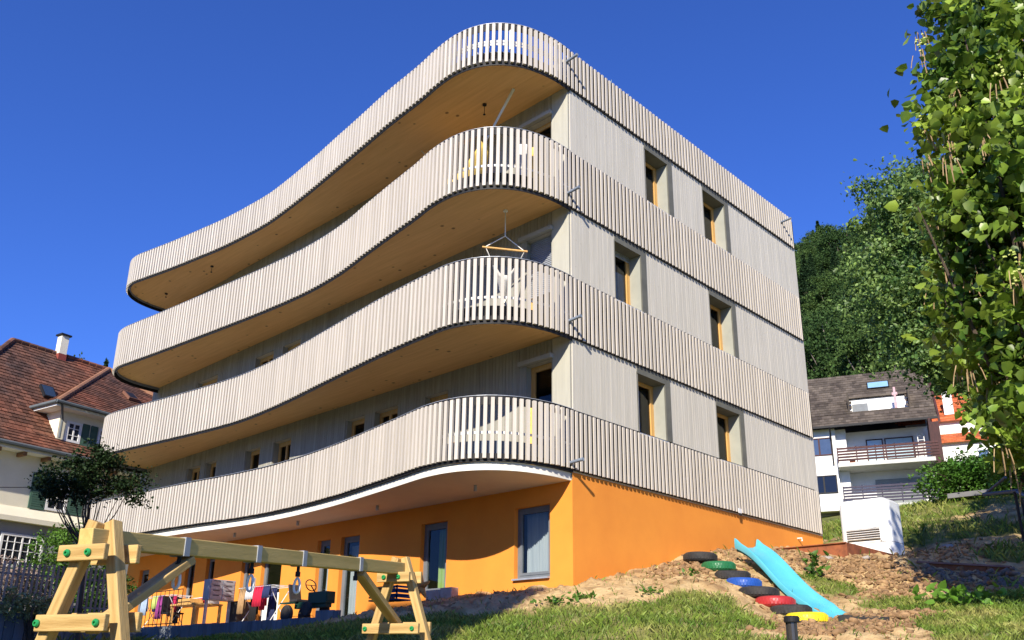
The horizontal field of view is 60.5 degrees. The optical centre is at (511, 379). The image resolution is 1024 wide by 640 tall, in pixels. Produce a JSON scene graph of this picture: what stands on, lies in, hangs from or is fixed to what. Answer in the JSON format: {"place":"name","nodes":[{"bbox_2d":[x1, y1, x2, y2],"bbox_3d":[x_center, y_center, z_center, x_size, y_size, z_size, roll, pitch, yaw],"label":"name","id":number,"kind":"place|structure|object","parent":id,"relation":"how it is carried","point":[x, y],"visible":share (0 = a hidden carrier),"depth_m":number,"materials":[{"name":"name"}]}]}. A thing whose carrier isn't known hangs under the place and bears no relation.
{"place":"outdoors","nodes":[
{"label":"outdoors","id":0,"kind":"place"},
{"bbox_2d":[202,579,235,623],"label":"mailbox bank","id":1,"kind":"structure","parent":0,"point":[218,590],"depth_m":21.89,"materials":[{"name":"metal"}]},
{"bbox_2d":[229,601,249,621],"bbox_3d":[-6.902,5.971,22.239,0.440,0.690,0.440,-16,-25,41],"label":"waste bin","id":2,"kind":"object","parent":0,"point":[234,616],"visible":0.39,"depth_m":22.12,"materials":[{"name":"black plastic"}]},
{"bbox_2d":[0,0,996,368],"label":"sky","id":3,"kind":"structure","parent":0,"point":[129,128],"materials":[{"name":"blue"}]},
{"bbox_2d":[82,349,1023,639],"bbox_3d":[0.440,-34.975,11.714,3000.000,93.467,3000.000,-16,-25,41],"label":"ground","id":4,"kind":"structure","parent":0,"point":[600,589],"depth_m":15.56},
{"bbox_2d":[0,555,52,612],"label":"dry hedge","id":5,"kind":"object","parent":4,"relation":"on","point":[20,576],"visible":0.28,"depth_m":19.23,"materials":[{"name":"brown plant"}]},
{"bbox_2d":[0,585,71,639],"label":"border plants","id":6,"kind":"object","parent":4,"relation":"on","point":[28,625],"visible":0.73,"depth_m":18.03,"materials":[{"name":"green plant"}]},
{"bbox_2d":[0,613,101,639],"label":"fence base wall","id":7,"kind":"structure","parent":4,"relation":"on","point":[13,631],"depth_m":18.11,"materials":[{"name":"grey concrete"}]},
{"bbox_2d":[0,560,107,613],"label":"picket fence","id":8,"kind":"object","parent":7,"relation":"on","point":[52,577],"visible":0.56,"depth_m":18.72,"materials":[{"name":"wood"}]},
{"bbox_2d":[10,520,137,612],"bbox_3d":[-10.183,4.717,20.624,2.963,2.865,2.301,4,-19,-9],"label":"laurel bush","id":9,"kind":"object","parent":4,"relation":"on","point":[59,540],"visible":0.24,"depth_m":20.46,"materials":[{"name":"green plant"}]},
{"bbox_2d":[0,333,152,610],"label":"old house","id":10,"kind":"structure","parent":4,"relation":"on","point":[59,402],"depth_m":33.38,"materials":[{"name":"red ceramic"}]},
{"bbox_2d":[0,532,44,568],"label":"window","id":11,"kind":"structure","parent":10,"relation":"in","point":[11,544],"depth_m":30.86,"materials":[{"name":"white paint"}]},
{"bbox_2d":[39,384,56,398],"bbox_3d":[-18.506,0.489,35.077,0.586,0.642,0.550,-11,-22,31],"label":"roof window","id":12,"kind":"structure","parent":10,"relation":"in","point":[47,391],"depth_m":34.98,"materials":[{"name":"glass"}]},
{"bbox_2d":[44,478,69,512],"bbox_3d":[-16.801,4.242,32.501,0.050,1.250,0.800,-11,-22,31],"label":"window","id":13,"kind":"structure","parent":10,"relation":"in","point":[46,507],"depth_m":32.32,"materials":[{"name":"white paint"}]},
{"bbox_2d":[64,420,82,443],"bbox_3d":[-16.785,2.011,33.634,0.050,0.800,0.600,-11,-22,31],"label":"window","id":14,"kind":"structure","parent":10,"relation":"in","point":[73,430],"depth_m":33.63,"materials":[{"name":"white paint"}]},
{"bbox_2d":[24,437,159,639],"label":"lilac tree","id":15,"kind":"object","parent":4,"relation":"on","point":[88,475],"visible":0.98,"depth_m":18.54,"materials":[{"name":"green plant"}]},
{"bbox_2d":[102,610,340,639],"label":"plank retaining wall","id":16,"kind":"structure","parent":4,"relation":"on","point":[192,630],"depth_m":20.09,"materials":[{"name":"wood"}]},
{"bbox_2d":[144,588,182,626],"bbox_3d":[-8.919,5.833,22.457,1.958,0.882,0.023,-16,-25,41],"label":"bar fence","id":17,"kind":"object","parent":16,"relation":"on","point":[152,624],"visible":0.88,"depth_m":22.40,"materials":[{"name":"metal"}]},
{"bbox_2d":[32,519,431,639],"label":"swing frame","id":18,"kind":"object","parent":4,"relation":"on","point":[113,546],"visible":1,"depth_m":5.23,"materials":[{"name":"beige wood"}]},
{"bbox_2d":[389,585,410,601],"bbox_3d":[-2.022,3.760,15.477,0.400,0.250,0.340,-16,-25,41],"label":"deck chair","id":19,"kind":"object","parent":4,"relation":"on","point":[396,594],"visible":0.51,"depth_m":15.31,"materials":[{"name":"blue fabric"}]},
{"bbox_2d":[426,587,457,600],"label":"step blocks","id":20,"kind":"structure","parent":4,"relation":"on","point":[446,592],"depth_m":17.82,"materials":[{"name":"grey stone"}]},
{"bbox_2d":[90,23,822,627],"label":"apartment building","id":21,"kind":"structure","parent":4,"relation":"on","point":[338,345],"depth_m":20.48,"materials":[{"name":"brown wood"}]},
{"bbox_2d":[134,569,148,625],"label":"balcony door","id":22,"kind":"structure","parent":21,"relation":"in","point":[143,577],"depth_m":28.64,"materials":[{"name":"glass"}]},
{"bbox_2d":[182,563,195,598],"bbox_3d":[-9.316,6.170,26.595,0.970,1.380,1.135,-16,-25,41],"label":"window","id":23,"kind":"structure","parent":21,"relation":"in","point":[189,574],"depth_m":26.52,"materials":[{"name":"glass"}]},
{"bbox_2d":[180,465,200,528],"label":"window","id":24,"kind":"structure","parent":21,"relation":"in","point":[193,473],"depth_m":28.01,"materials":[{"name":"brown wood"}]},
{"bbox_2d":[205,559,214,578],"bbox_3d":[-8.442,5.905,25.801,0.890,1.400,1.135,-16,-25,41],"label":"window","id":25,"kind":"structure","parent":21,"relation":"in","point":[210,564],"depth_m":25.76,"materials":[{"name":"glass"}]},
{"bbox_2d":[205,460,216,478],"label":"window","id":26,"kind":"structure","parent":21,"relation":"in","point":[211,466],"depth_m":27.25,"materials":[{"name":"brown wood"}]},
{"bbox_2d":[238,562,249,597],"bbox_3d":[-6.979,5.898,24.371,0.830,2.180,1.064,-16,-25,41],"label":"balcony door","id":27,"kind":"structure","parent":21,"relation":"in","point":[245,566],"depth_m":24.32,"materials":[{"name":"metal"}]},
{"bbox_2d":[245,447,259,470],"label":"window","id":28,"kind":"structure","parent":21,"relation":"in","point":[252,456],"depth_m":25.68,"materials":[{"name":"brown wood"}]},
{"bbox_2d":[255,351,273,368],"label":"window","id":29,"kind":"structure","parent":21,"relation":"in","point":[268,357],"depth_m":26.58,"materials":[{"name":"brown wood"}]},
{"bbox_2d":[256,547,282,620],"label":"balcony door","id":30,"kind":"structure","parent":21,"relation":"in","point":[270,573],"depth_m":23.66,"materials":[{"name":"metal"}]},
{"bbox_2d":[272,438,290,463],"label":"window","id":31,"kind":"structure","parent":21,"relation":"in","point":[281,453],"depth_m":24.67,"materials":[{"name":"brown wood"}]},
{"bbox_2d":[312,539,330,617],"bbox_3d":[-4.322,5.110,21.949,0.950,2.200,1.064,-16,-25,41],"label":"balcony door","id":32,"kind":"structure","parent":21,"relation":"in","point":[321,575],"depth_m":21.92,"materials":[{"name":"metal"}]},
{"bbox_2d":[336,534,359,616],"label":"balcony door","id":33,"kind":"structure","parent":21,"relation":"in","point":[346,593],"depth_m":21.17,"materials":[{"name":"metal"}]},
{"bbox_2d":[346,416,364,438],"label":"window","id":34,"kind":"structure","parent":21,"relation":"in","point":[355,426],"depth_m":22.44,"materials":[{"name":"brown wood"}]},
{"bbox_2d":[375,406,397,426],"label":"window","id":35,"kind":"structure","parent":21,"relation":"in","point":[385,415],"depth_m":21.67,"materials":[{"name":"brown wood"}]},
{"bbox_2d":[419,520,447,595],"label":"balcony door","id":36,"kind":"structure","parent":21,"relation":"in","point":[433,550],"depth_m":19.33,"materials":[{"name":"glass"}]},
{"bbox_2d":[426,390,447,444],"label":"window","id":37,"kind":"structure","parent":21,"relation":"in","point":[443,395],"depth_m":20.41,"materials":[{"name":"brown wood"}]},
{"bbox_2d":[421,88,514,181],"bbox_3d":[-1.119,-5.146,20.509,3.434,2.119,0.881,-16,-25,41],"label":"hammock","id":38,"kind":"object","parent":21,"relation":"hanging from","point":[500,113],"visible":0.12,"depth_m":19.91,"materials":[{"name":"white fabric"}]},
{"bbox_2d":[482,209,527,302],"bbox_3d":[-0.159,-2.635,18.715,0.964,2.028,0.408,2,-19,-3],"label":"hanging chair","id":39,"kind":"object","parent":21,"relation":"hanging from","point":[505,211],"visible":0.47,"depth_m":18.57,"materials":[{"name":"white fabric"}]},
{"bbox_2d":[511,503,549,580],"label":"window","id":40,"kind":"structure","parent":21,"relation":"in","point":[532,523],"depth_m":17.35,"materials":[{"name":"glass"}]},
{"bbox_2d":[518,224,552,314],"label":"window","id":41,"kind":"structure","parent":21,"relation":"in","point":[539,248],"depth_m":19.03,"materials":[{"name":"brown wood"}]},
{"bbox_2d":[519,109,552,181],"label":"window","id":42,"kind":"structure","parent":21,"relation":"in","point":[543,128],"depth_m":20.07,"materials":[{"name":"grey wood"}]},
{"bbox_2d":[517,352,571,466],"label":"window","id":43,"kind":"structure","parent":21,"relation":"in","point":[539,375],"depth_m":18.35,"materials":[{"name":"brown wood"}]},
{"bbox_2d":[614,234,647,313],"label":"window","id":44,"kind":"structure","parent":21,"relation":"in","point":[629,260],"depth_m":20.07,"materials":[{"name":"wood"}]},
{"bbox_2d":[636,366,672,442],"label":"window","id":45,"kind":"structure","parent":21,"relation":"in","point":[653,389],"depth_m":19.71,"materials":[{"name":"wood"}]},
{"bbox_2d":[643,143,673,217],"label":"window","id":46,"kind":"structure","parent":21,"relation":"in","point":[658,169],"depth_m":21.94,"materials":[{"name":"wood"}]},
{"bbox_2d":[701,184,731,254],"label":"window","id":47,"kind":"structure","parent":21,"relation":"in","point":[715,209],"depth_m":23.78,"materials":[{"name":"wood"}]},
{"bbox_2d":[708,288,738,358],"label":"window","id":48,"kind":"structure","parent":21,"relation":"in","point":[723,322],"depth_m":22.83,"materials":[{"name":"wood"}]},
{"bbox_2d":[715,399,747,467],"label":"window","id":49,"kind":"structure","parent":21,"relation":"in","point":[730,418],"depth_m":21.91,"materials":[{"name":"wood"}]},
{"bbox_2d":[57,488,1023,639],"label":"tall grass","id":50,"kind":"structure","parent":4,"relation":"on","point":[906,509],"depth_m":25.91,"materials":[{"name":"green plant"}]},
{"bbox_2d":[529,594,578,604],"bbox_3d":[0.702,3.618,14.322,0.758,0.229,0.701,-6,-20,19],"label":"herb","id":51,"kind":"object","parent":4,"relation":"on","point":[555,600],"visible":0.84,"depth_m":14.25,"materials":[{"name":"green plant"}]},
{"bbox_2d":[141,548,1023,639],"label":"grass","id":52,"kind":"structure","parent":4,"relation":"on","point":[1010,624],"depth_m":12.74,"materials":[{"name":"green plant"}]},
{"bbox_2d":[342,539,1019,639],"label":"soil crumbs","id":53,"kind":"object","parent":4,"relation":"on","point":[744,594],"visible":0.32,"depth_m":15.57,"materials":[{"name":"brown soil"}]},
{"bbox_2d":[683,551,717,561],"bbox_3d":[3.705,3.509,17.299,0.668,0.185,0.668,7,-19,-13],"label":"tyre","id":54,"kind":"object","parent":4,"relation":"on","point":[699,556],"visible":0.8,"depth_m":17.04,"materials":[{"name":"black rubber"}]},
{"bbox_2d":[701,561,735,570],"bbox_3d":[3.934,3.568,16.740,0.648,0.185,0.648,8,-19,-21],"label":"tyre","id":55,"kind":"object","parent":4,"relation":"on","point":[720,565],"visible":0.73,"depth_m":16.48,"materials":[{"name":"green rubber"}]},
{"bbox_2d":[715,570,750,578],"bbox_3d":[4.068,3.621,16.201,0.648,0.185,0.648,-8,-18,33],"label":"tyre","id":56,"kind":"object","parent":4,"relation":"on","point":[723,574],"visible":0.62,"depth_m":15.95,"materials":[{"name":"black rubber"}]},
{"bbox_2d":[726,577,761,586],"bbox_3d":[4.173,3.677,15.827,0.638,0.185,0.638,-3,-19,19],"label":"tyre","id":57,"kind":"object","parent":4,"relation":"on","point":[743,581],"visible":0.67,"depth_m":15.57,"materials":[{"name":"blue rubber"}]},
{"bbox_2d":[739,586,779,597],"bbox_3d":[4.305,3.729,15.335,0.708,0.185,0.708,1,-20,4],"label":"tyre","id":58,"kind":"object","parent":4,"relation":"on","point":[754,591],"visible":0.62,"depth_m":15.05,"materials":[{"name":"black rubber"}]},
{"bbox_2d":[755,595,795,606],"bbox_3d":[4.472,3.794,14.934,0.678,0.185,0.678,16,-25,-33],"label":"tyre","id":59,"kind":"object","parent":4,"relation":"on","point":[770,601],"visible":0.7,"depth_m":14.67,"materials":[{"name":"red rubber"}]},
{"bbox_2d":[734,538,846,617],"bbox_3d":[4.991,3.563,15.906,0.524,1.795,3.030,4,-19,-11],"label":"slide","id":60,"kind":"object","parent":4,"relation":"on","point":[780,573],"visible":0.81,"depth_m":15.96,"materials":[{"name":"teal plastic"}]},
{"bbox_2d":[770,604,812,615],"bbox_3d":[4.613,3.838,14.544,0.688,0.185,0.688,12,-23,-30],"label":"tyre","id":61,"kind":"object","parent":4,"relation":"on","point":[785,610],"visible":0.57,"depth_m":14.28,"materials":[{"name":"black rubber"}]},
{"bbox_2d":[783,616,799,639],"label":"garden light","id":62,"kind":"object","parent":4,"relation":"on","point":[790,622],"visible":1,"depth_m":8.25,"materials":[{"name":"metal"}]},
{"bbox_2d":[798,254,814,312],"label":"fir tree","id":63,"kind":"object","parent":4,"relation":"on","point":[804,276],"visible":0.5,"depth_m":117.44,"materials":[{"name":"green plant"}]},
{"bbox_2d":[786,612,828,621],"bbox_3d":[4.749,3.854,14.162,0.668,0.185,0.668,10,-22,-27],"label":"tyre","id":64,"kind":"object","parent":4,"relation":"on","point":[822,616],"visible":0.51,"depth_m":13.89,"materials":[{"name":"yellow rubber"}]},
{"bbox_2d":[794,244,821,265],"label":"ash tree","id":65,"kind":"object","parent":4,"relation":"on","point":[806,252],"visible":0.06,"depth_m":144.50,"materials":[{"name":"green plant"}]},
{"bbox_2d":[806,253,820,301],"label":"fir tree","id":66,"kind":"object","parent":4,"relation":"on","point":[812,267],"visible":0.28,"depth_m":124.33,"materials":[{"name":"green plant"}]},
{"bbox_2d":[614,538,1013,639],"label":"soil clods","id":67,"kind":"object","parent":4,"relation":"on","point":[813,626],"visible":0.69,"depth_m":16.85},
{"bbox_2d":[797,250,831,276],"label":"beech tree","id":68,"kind":"object","parent":4,"relation":"on","point":[821,259],"visible":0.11,"depth_m":136.90,"materials":[{"name":"green plant"}]},
{"bbox_2d":[802,549,830,579],"bbox_3d":[5.968,3.649,17.309,0.496,0.634,0.580,3,-19,-6],"label":"herb","id":69,"kind":"object","parent":4,"relation":"on","point":[813,555],"visible":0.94,"depth_m":17.28,"materials":[{"name":"green plant"}]},
{"bbox_2d":[799,224,836,245],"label":"ash tree","id":70,"kind":"object","parent":4,"relation":"on","point":[817,234],"visible":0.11,"depth_m":168.37,"materials":[{"name":"green plant"}]},
{"bbox_2d":[800,269,839,315],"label":"ash tree","id":71,"kind":"object","parent":4,"relation":"on","point":[815,298],"visible":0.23,"depth_m":106.44,"materials":[{"name":"green plant"}]},
{"bbox_2d":[775,542,892,557],"bbox_3d":[7.752,5.343,23.279,4.450,1.190,4.700,-16,-25,41],"label":"corten edging","id":72,"kind":"object","parent":4,"relation":"on","point":[842,549],"visible":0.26,"depth_m":20.75,"materials":[{"name":"metal"}]},
{"bbox_2d":[828,242,840,277],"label":"fir tree","id":73,"kind":"object","parent":4,"relation":"on","point":[835,260],"visible":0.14,"depth_m":113.65,"materials":[{"name":"green plant"}]},
{"bbox_2d":[812,222,859,269],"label":"beech tree","id":74,"kind":"object","parent":4,"relation":"on","point":[839,236],"visible":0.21,"depth_m":138.26,"materials":[{"name":"green plant"}]},
{"bbox_2d":[802,306,869,371],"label":"beech tree","id":75,"kind":"object","parent":4,"relation":"on","point":[804,321],"visible":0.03,"depth_m":81.94,"materials":[{"name":"green plant"}]},
{"bbox_2d":[803,305,871,379],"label":"beech tree","id":76,"kind":"object","parent":4,"relation":"on","point":[823,346],"visible":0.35,"depth_m":76.42,"materials":[{"name":"green plant"}]},
{"bbox_2d":[802,297,874,329],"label":"ash tree","id":77,"kind":"object","parent":4,"relation":"on","point":[834,303],"visible":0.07,"depth_m":88.00,"materials":[{"name":"green plant"}]},
{"bbox_2d":[827,249,859,287],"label":"ash tree","id":78,"kind":"object","parent":4,"relation":"on","point":[843,259],"visible":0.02,"depth_m":111.11,"materials":[{"name":"green plant"}]},
{"bbox_2d":[823,254,879,353],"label":"beech tree","id":79,"kind":"object","parent":4,"relation":"on","point":[834,296],"visible":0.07,"depth_m":99.09,"materials":[{"name":"green plant"}]},
{"bbox_2d":[837,236,866,259],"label":"ash tree","id":80,"kind":"object","parent":4,"relation":"on","point":[853,241],"visible":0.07,"depth_m":132.82,"materials":[{"name":"green plant"}]},
{"bbox_2d":[835,247,882,292],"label":"ash tree","id":81,"kind":"object","parent":4,"relation":"on","point":[841,279],"visible":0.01,"depth_m":104.50,"materials":[{"name":"green plant"}]},
{"bbox_2d":[838,615,889,620],"bbox_3d":[5.483,3.732,13.646,0.760,0.196,0.253,-16,-25,41],"label":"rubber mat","id":82,"kind":"object","parent":4,"relation":"on","point":[841,617],"visible":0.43,"depth_m":13.64,"materials":[{"name":"grey rubber"}]},
{"bbox_2d":[807,369,946,516],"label":"white house","id":83,"kind":"structure","parent":4,"relation":"on","point":[856,417],"depth_m":58.09,"materials":[{"name":"paint"}]},
{"bbox_2d":[813,437,831,455],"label":"window","id":84,"kind":"structure","parent":83,"relation":"in","point":[822,446],"depth_m":58.59,"materials":[{"name":"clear glass"}]},
{"bbox_2d":[817,475,838,493],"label":"window","id":85,"kind":"structure","parent":83,"relation":"in","point":[827,484],"depth_m":57.75,"materials":[{"name":"glass"}]},
{"bbox_2d":[866,439,884,460],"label":"window","id":86,"kind":"structure","parent":83,"relation":"in","point":[869,442],"depth_m":58.54,"materials":[{"name":"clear glass"}]},
{"bbox_2d":[866,380,888,389],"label":"roof window","id":87,"kind":"structure","parent":83,"relation":"in","point":[879,384],"depth_m":61.14,"materials":[{"name":"glass"}]},
{"bbox_2d":[884,436,914,459],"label":"window","id":88,"kind":"structure","parent":83,"relation":"in","point":[907,439],"depth_m":57.96,"materials":[{"name":"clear glass"}]},
{"bbox_2d":[818,312,940,395],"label":"ash tree","id":89,"kind":"object","parent":4,"relation":"on","point":[854,358],"visible":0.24,"depth_m":69.34,"materials":[{"name":"green plant"}]},
{"bbox_2d":[823,147,1001,446],"bbox_3d":[19.142,-2.551,36.156,11.084,16.271,9.160,-16,-25,41],"label":"maple tree","id":90,"kind":"object","parent":4,"relation":"on","point":[890,281],"visible":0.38,"depth_m":36.70,"materials":[{"name":"green plant"}]},
{"bbox_2d":[896,393,995,461],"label":"orange roof house","id":91,"kind":"structure","parent":4,"relation":"on","point":[952,437],"depth_m":59.22,"materials":[{"name":"white paint"}]},
{"bbox_2d":[869,0,1023,506],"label":"catalpa tree","id":92,"kind":"object","parent":4,"relation":"on","point":[975,77],"visible":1,"depth_m":13.31,"materials":[{"name":"green plant"}]},
{"bbox_2d":[903,447,1023,502],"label":"garden hedge","id":93,"kind":"object","parent":4,"relation":"on","point":[956,474],"visible":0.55,"depth_m":30.26,"materials":[{"name":"green plant"}]},
{"bbox_2d":[916,561,1011,571],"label":"raised bed wall","id":94,"kind":"structure","parent":4,"relation":"on","point":[967,566],"depth_m":19.63,"materials":[{"name":"wood"}]},
{"bbox_2d":[947,489,987,498],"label":"kerb wall","id":95,"kind":"structure","parent":4,"relation":"on","point":[963,494],"depth_m":29.43,"materials":[{"name":"white concrete"}]},
{"bbox_2d":[912,580,1023,607],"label":"herb","id":96,"kind":"object","parent":4,"relation":"on","point":[958,592],"visible":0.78,"depth_m":14.59,"materials":[{"name":"green plant"}]},
{"bbox_2d":[922,564,1023,588],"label":"rubble","id":97,"kind":"object","parent":4,"relation":"on","point":[983,575],"visible":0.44,"depth_m":19.07,"materials":[{"name":"stone"}]},
{"bbox_2d":[965,394,1023,498],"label":"young tree","id":98,"kind":"object","parent":4,"relation":"on","point":[1019,473],"visible":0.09,"depth_m":23.25,"materials":[{"name":"green plant"}]},
{"bbox_2d":[982,476,1023,540],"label":"steel railing","id":99,"kind":"object","parent":4,"relation":"on","point":[988,492],"visible":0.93,"depth_m":20.99,"materials":[{"name":"metal"}]},
{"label":"patio","id":100,"kind":"structure","parent":0,"visible":0},
{"bbox_2d":[160,596,183,625],"bbox_3d":[-9.036,6.211,23.367,0.430,0.900,0.440,-16,-25,41],"label":"patio chair","id":101,"kind":"object","parent":100,"relation":"on","point":[164,609],"visible":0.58,"depth_m":23.45,"materials":[{"name":"metal"}]},
{"bbox_2d":[168,602,222,625],"bbox_3d":[-8.223,6.157,22.781,1.300,0.650,0.800,-16,-25,41],"label":"patio table","id":102,"kind":"object","parent":100,"relation":"on","point":[195,606],"visible":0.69,"depth_m":22.67,"materials":[{"name":"brown wood"}]},
{"bbox_2d":[239,585,288,620],"bbox_3d":[-5.879,5.402,20.886,1.518,0.924,0.600,-16,-25,41],"label":"drying rack","id":103,"kind":"object","parent":100,"relation":"on","point":[274,597],"visible":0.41,"depth_m":20.54,"materials":[{"name":"white metal"}]},
{"bbox_2d":[236,587,245,614],"bbox_3d":[-6.491,5.309,21.120,0.268,0.635,0.087,-16,-25,41],"label":"laundry","id":104,"kind":"object","parent":103,"relation":"hanging from","point":[241,603],"visible":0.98,"depth_m":21.09,"materials":[{"name":"beige fabric"}]},
{"bbox_2d":[248,599,257,620],"bbox_3d":[-6.165,5.368,21.033,0.308,0.795,0.087,-16,-25,41],"label":"laundry","id":105,"kind":"object","parent":103,"relation":"hanging from","point":[253,611],"visible":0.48,"depth_m":20.95,"materials":[{"name":"black fabric"}]},
{"bbox_2d":[251,585,263,606],"bbox_3d":[-5.971,5.090,20.669,0.386,0.497,0.087,-16,-25,41],"label":"laundry","id":106,"kind":"object","parent":103,"relation":"hanging from","point":[257,599],"visible":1,"depth_m":20.65,"materials":[{"name":"red fabric"}]},
{"bbox_2d":[266,586,277,619],"bbox_3d":[-5.680,5.315,20.823,0.308,0.815,0.087,-16,-25,41],"label":"laundry","id":107,"kind":"object","parent":103,"relation":"hanging from","point":[271,606],"visible":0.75,"depth_m":20.80,"materials":[{"name":"blue fabric"}]},
{"bbox_2d":[280,579,334,618],"bbox_3d":[-4.286,4.703,18.705,1.470,0.911,0.580,-16,-25,41],"label":"pedal tractor","id":108,"kind":"object","parent":100,"relation":"on","point":[323,600],"visible":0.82,"depth_m":18.59,"materials":[{"name":"black plastic"}]},
{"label":"gravel bed","id":109,"kind":"structure","parent":0,"visible":0},
{"bbox_2d":[839,498,904,554],"bbox_3d":[9.709,4.159,23.716,1.360,1.760,1.055,-16,-25,41],"label":"ventilation unit","id":110,"kind":"object","parent":109,"relation":"on","point":[873,523],"visible":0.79,"depth_m":23.36,"materials":[{"name":"metal"}]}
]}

